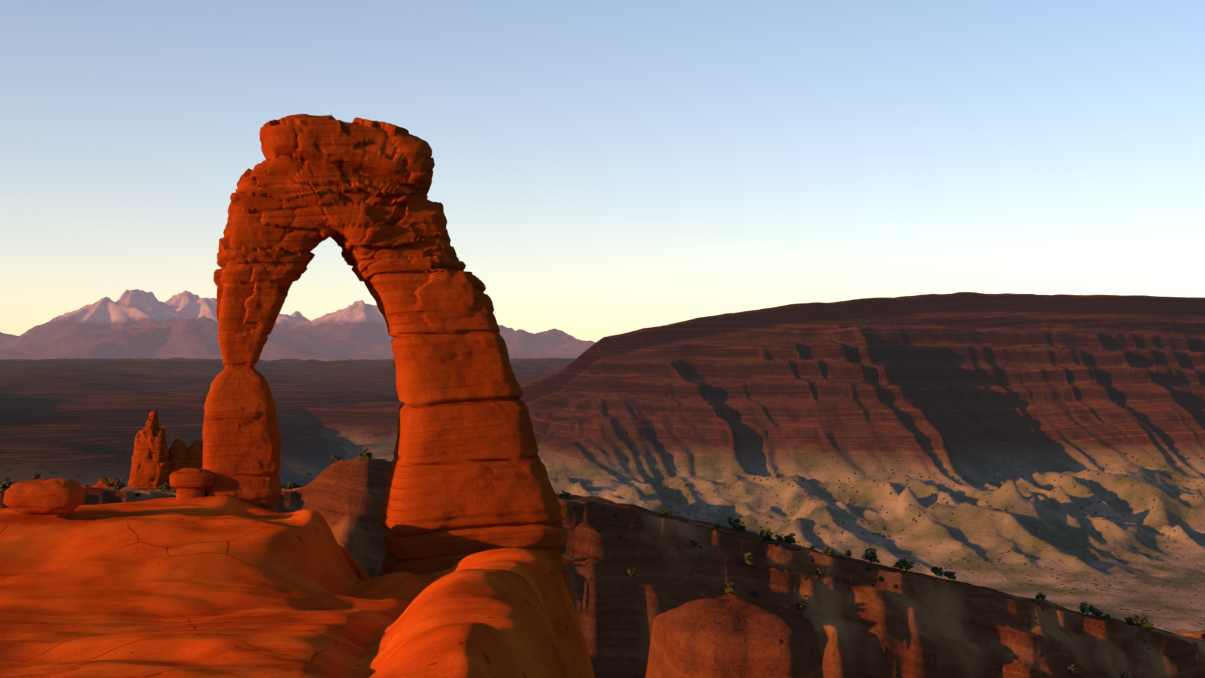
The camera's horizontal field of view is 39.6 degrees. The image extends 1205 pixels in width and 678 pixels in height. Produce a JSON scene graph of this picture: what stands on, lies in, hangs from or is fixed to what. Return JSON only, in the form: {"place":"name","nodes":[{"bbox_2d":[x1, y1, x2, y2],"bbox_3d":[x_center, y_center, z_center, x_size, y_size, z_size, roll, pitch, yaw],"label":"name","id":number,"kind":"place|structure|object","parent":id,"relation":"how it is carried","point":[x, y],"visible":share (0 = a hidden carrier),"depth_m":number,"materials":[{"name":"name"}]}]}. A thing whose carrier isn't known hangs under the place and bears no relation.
{"place":"outdoors","nodes":[
{"label":"outdoors","id":0,"kind":"place"},
{"bbox_2d":[0,358,575,487],"bbox_3d":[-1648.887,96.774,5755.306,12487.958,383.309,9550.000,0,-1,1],"label":"desert plain","id":1,"kind":"structure","parent":0,"point":[81,422],"depth_m":2677.07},
{"bbox_2d":[0,495,594,677],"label":"sandstone ground","id":2,"kind":"structure","parent":0,"point":[223,586],"depth_m":48.00,"materials":[{"name":"orange stone"}]},
{"bbox_2d":[3,478,86,514],"bbox_3d":[-19.051,5.387,57.251,2.726,1.253,2.015,0,-1,1],"label":"boulder","id":3,"kind":"object","parent":2,"relation":"on","point":[60,496],"visible":1,"depth_m":56.48,"materials":[{"name":"orange stone"}]},
{"bbox_2d":[176,488,205,499],"bbox_3d":[-15.515,5.965,63.164,1.112,1.113,1.027,0,-1,1],"label":"rock pedestal","id":4,"kind":"object","parent":2,"relation":"on","point":[184,494],"visible":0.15,"depth_m":62.74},
{"bbox_2d":[169,467,214,488],"bbox_3d":[-15.471,5.271,63.165,1.694,0.840,1.387,0,-1,1],"label":"hoodoo cap","id":5,"kind":"object","parent":4,"relation":"on","point":[189,478],"visible":0.94,"depth_m":62.63,"materials":[{"name":"orange stone"}]},
{"bbox_2d":[202,114,576,612],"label":"natural rock arch","id":6,"kind":"structure","parent":2,"relation":"on","point":[467,474],"depth_m":64.06,"materials":[{"name":"orange stone"}]},
{"bbox_2d":[0,289,595,360],"bbox_3d":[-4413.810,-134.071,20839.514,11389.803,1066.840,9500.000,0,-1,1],"label":"la sal mountains","id":7,"kind":"structure","parent":0,"point":[135,324],"depth_m":20243.57,"materials":[{"name":"purple stone"}]},
{"bbox_2d":[0,458,1204,677],"bbox_3d":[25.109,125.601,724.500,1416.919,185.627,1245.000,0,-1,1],"label":"canyon terrain","id":8,"kind":"structure","parent":0,"point":[670,608],"depth_m":418.03,"materials":[{"name":"brown stone"}]},
{"bbox_2d":[0,479,14,489],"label":"shrub","id":9,"kind":"object","parent":8,"relation":"on","point":[5,482],"visible":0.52,"depth_m":360.60,"materials":[{"name":"green plant"}]},
{"bbox_2d":[0,477,15,492],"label":"juniper","id":10,"kind":"object","parent":8,"relation":"on","point":[5,486],"visible":0.38,"depth_m":361.13,"materials":[{"name":"green plant"}]},
{"bbox_2d":[31,470,40,479],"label":"shrub","id":11,"kind":"object","parent":8,"relation":"on","point":[37,475],"visible":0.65,"depth_m":382.72,"materials":[{"name":"green plant"}]},
{"bbox_2d":[82,477,122,487],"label":"rock outcrop","id":12,"kind":"object","parent":8,"relation":"on","point":[101,483],"visible":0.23,"depth_m":432.85,"materials":[{"name":"orange stone"}]},
{"bbox_2d":[103,477,114,487],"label":"shrub","id":13,"kind":"object","parent":8,"relation":"on","point":[108,484],"visible":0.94,"depth_m":390.63,"materials":[{"name":"green plant"}]},
{"bbox_2d":[111,478,126,490],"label":"shrub","id":14,"kind":"object","parent":8,"relation":"on","point":[118,484],"visible":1,"depth_m":375.86,"materials":[{"name":"green plant"}]},
{"bbox_2d":[128,410,169,488],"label":"rock spire","id":15,"kind":"structure","parent":8,"relation":"on","point":[150,465],"depth_m":402.15,"materials":[{"name":"orange stone"}]},
{"bbox_2d":[159,483,170,491],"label":"shrub","id":16,"kind":"object","parent":8,"relation":"on","point":[164,487],"visible":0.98,"depth_m":377.71,"materials":[{"name":"green plant"}]},
{"bbox_2d":[166,439,202,487],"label":"fin","id":17,"kind":"object","parent":8,"relation":"on","point":[182,455],"visible":0.17,"depth_m":407.15,"materials":[{"name":"brown stone"}]},
{"bbox_2d":[284,482,298,491],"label":"shrub","id":18,"kind":"object","parent":8,"relation":"on","point":[290,485],"visible":0.98,"depth_m":396.17,"materials":[{"name":"green plant"}]},
{"bbox_2d":[330,455,340,462],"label":"shrub","id":19,"kind":"object","parent":8,"relation":"on","point":[334,458],"visible":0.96,"depth_m":396.12,"materials":[{"name":"green plant"}]},
{"bbox_2d":[358,448,371,458],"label":"shrub","id":20,"kind":"object","parent":8,"relation":"on","point":[364,453],"visible":0.96,"depth_m":400.09,"materials":[{"name":"green plant"}]},
{"bbox_2d":[558,491,570,498],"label":"juniper","id":21,"kind":"object","parent":8,"relation":"on","point":[564,494],"visible":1,"depth_m":424.85,"materials":[{"name":"green plant"}]},
{"bbox_2d":[567,555,574,562],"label":"shrub","id":22,"kind":"object","parent":8,"relation":"on","point":[569,557],"visible":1,"depth_m":395.38,"materials":[{"name":"green plant"}]},
{"bbox_2d":[625,568,635,576],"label":"shrub","id":23,"kind":"object","parent":8,"relation":"on","point":[630,573],"visible":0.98,"depth_m":398.51,"materials":[{"name":"green plant"}]},
{"bbox_2d":[659,508,672,517],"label":"shrub","id":24,"kind":"object","parent":8,"relation":"on","point":[665,512],"visible":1,"depth_m":426.08,"materials":[{"name":"green plant"}]},
{"bbox_2d":[690,539,698,546],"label":"juniper","id":25,"kind":"object","parent":8,"relation":"on","point":[693,543],"visible":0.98,"depth_m":421.71,"materials":[{"name":"green plant"}]},
{"bbox_2d":[712,523,720,529],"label":"juniper","id":26,"kind":"object","parent":8,"relation":"on","point":[717,526],"visible":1,"depth_m":434.98,"materials":[{"name":"green plant"}]},
{"bbox_2d":[724,582,736,594],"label":"shrub","id":27,"kind":"object","parent":8,"relation":"on","point":[730,589],"visible":0.96,"depth_m":410.64,"materials":[{"name":"green plant"}]},
{"bbox_2d":[727,516,740,529],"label":"juniper","id":28,"kind":"object","parent":8,"relation":"on","point":[734,520],"visible":0.77,"depth_m":453.69,"materials":[{"name":"green plant"}]},
{"bbox_2d":[730,521,745,531],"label":"juniper","id":29,"kind":"object","parent":8,"relation":"on","point":[737,526],"visible":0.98,"depth_m":449.20,"materials":[{"name":"green plant"}]},
{"bbox_2d":[739,552,755,568],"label":"shrub","id":30,"kind":"object","parent":8,"relation":"on","point":[748,559],"visible":1,"depth_m":422.55,"materials":[{"name":"green plant"}]},
{"bbox_2d":[750,590,760,596],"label":"juniper","id":31,"kind":"object","parent":8,"relation":"on","point":[755,592],"visible":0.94,"depth_m":417.30,"materials":[{"name":"green plant"}]},
{"bbox_2d":[759,529,772,542],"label":"shrub","id":32,"kind":"object","parent":8,"relation":"on","point":[763,533],"visible":0.81,"depth_m":437.36,"materials":[{"name":"green plant"}]},
{"bbox_2d":[761,533,773,542],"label":"juniper","id":33,"kind":"object","parent":8,"relation":"on","point":[766,538],"visible":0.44,"depth_m":437.59,"materials":[{"name":"green plant"}]},
{"bbox_2d":[775,534,785,542],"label":"shrub","id":34,"kind":"object","parent":8,"relation":"on","point":[779,538],"visible":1,"depth_m":443.32,"materials":[{"name":"green plant"}]},
{"bbox_2d":[784,531,795,543],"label":"juniper","id":35,"kind":"object","parent":8,"relation":"on","point":[789,538],"visible":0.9,"depth_m":448.65,"materials":[{"name":"green plant"}]},
{"bbox_2d":[796,600,807,611],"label":"shrub","id":36,"kind":"object","parent":8,"relation":"on","point":[802,604],"visible":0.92,"depth_m":421.81,"materials":[{"name":"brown plant"}]},
{"bbox_2d":[814,568,824,578],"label":"shrub","id":37,"kind":"object","parent":8,"relation":"on","point":[820,573],"visible":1,"depth_m":432.77,"materials":[{"name":"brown plant"}]},
{"bbox_2d":[821,545,834,554],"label":"shrub","id":38,"kind":"object","parent":8,"relation":"on","point":[827,550],"visible":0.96,"depth_m":439.06,"materials":[{"name":"green plant"}]},
{"bbox_2d":[844,550,851,558],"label":"juniper","id":39,"kind":"object","parent":8,"relation":"on","point":[847,553],"visible":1,"depth_m":444.55,"materials":[{"name":"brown plant"}]},
{"bbox_2d":[861,550,880,565],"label":"juniper","id":40,"kind":"object","parent":8,"relation":"on","point":[869,555],"visible":1,"depth_m":449.11,"materials":[{"name":"green plant"}]},
{"bbox_2d":[865,547,877,562],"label":"juniper","id":41,"kind":"object","parent":8,"relation":"on","point":[867,550],"visible":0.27,"depth_m":472.28,"materials":[{"name":"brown plant"}]},
{"bbox_2d":[893,560,905,571],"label":"juniper","id":42,"kind":"object","parent":8,"relation":"on","point":[902,563],"visible":0.9,"depth_m":452.69,"materials":[{"name":"green plant"}]},
{"bbox_2d":[899,556,913,572],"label":"shrub","id":43,"kind":"object","parent":8,"relation":"on","point":[908,565],"visible":0.81,"depth_m":453.38,"materials":[{"name":"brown plant"}]},
{"bbox_2d":[930,566,942,577],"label":"juniper","id":44,"kind":"object","parent":8,"relation":"on","point":[935,569],"visible":1,"depth_m":463.92,"materials":[{"name":"green plant"}]},
{"bbox_2d":[943,571,956,580],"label":"juniper","id":45,"kind":"object","parent":8,"relation":"on","point":[949,574],"visible":1,"depth_m":462.72,"materials":[{"name":"green plant"}]},
{"bbox_2d":[1035,593,1045,600],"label":"juniper","id":46,"kind":"object","parent":8,"relation":"on","point":[1040,596],"visible":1,"depth_m":485.55,"materials":[{"name":"green plant"}]},
{"bbox_2d":[1067,664,1077,674],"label":"shrub","id":47,"kind":"object","parent":8,"relation":"on","point":[1071,669],"visible":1,"depth_m":449.48,"materials":[{"name":"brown plant"}]},
{"bbox_2d":[1078,602,1087,611],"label":"juniper","id":48,"kind":"object","parent":8,"relation":"on","point":[1082,604],"visible":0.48,"depth_m":481.31,"materials":[{"name":"green plant"}]},
{"bbox_2d":[1080,606,1088,613],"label":"shrub","id":49,"kind":"object","parent":8,"relation":"on","point":[1086,608],"visible":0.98,"depth_m":479.05,"materials":[{"name":"green plant"}]},
{"bbox_2d":[1086,605,1096,614],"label":"juniper","id":50,"kind":"object","parent":8,"relation":"on","point":[1091,608],"visible":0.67,"depth_m":507.08,"materials":[{"name":"green plant"}]},
{"bbox_2d":[1095,609,1103,615],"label":"juniper","id":51,"kind":"object","parent":8,"relation":"on","point":[1098,612],"visible":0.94,"depth_m":491.02,"materials":[{"name":"green plant"}]},
{"bbox_2d":[1120,672,1129,677],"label":"juniper","id":52,"kind":"object","parent":8,"relation":"on","point":[1124,674],"visible":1,"depth_m":462.46,"materials":[{"name":"green plant"}]},
{"bbox_2d":[1122,615,1136,624],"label":"juniper","id":53,"kind":"object","parent":8,"relation":"on","point":[1129,621],"visible":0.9,"depth_m":487.87,"materials":[{"name":"green plant"}]},
{"bbox_2d":[1132,620,1139,626],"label":"shrub","id":54,"kind":"object","parent":8,"relation":"on","point":[1134,623],"visible":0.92,"depth_m":486.08,"materials":[{"name":"green plant"}]},
{"bbox_2d":[1133,614,1148,627],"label":"shrub","id":55,"kind":"object","parent":8,"relation":"on","point":[1142,618],"visible":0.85,"depth_m":486.90,"materials":[{"name":"green plant"}]},
{"bbox_2d":[1142,621,1153,630],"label":"shrub","id":56,"kind":"object","parent":8,"relation":"on","point":[1147,625],"visible":0.98,"depth_m":485.08,"materials":[{"name":"green plant"}]},
{"bbox_2d":[0,0,1204,341],"label":"sky","id":57,"kind":"structure","parent":0,"point":[603,168],"materials":[{"name":"blue"}]},
{"bbox_2d":[305,292,1204,632],"bbox_3d":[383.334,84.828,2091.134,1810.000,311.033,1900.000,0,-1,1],"label":"mesa","id":58,"kind":"structure","parent":0,"point":[1051,448],"depth_m":2026.91,"materials":[{"name":"brown stone"}]}
]}

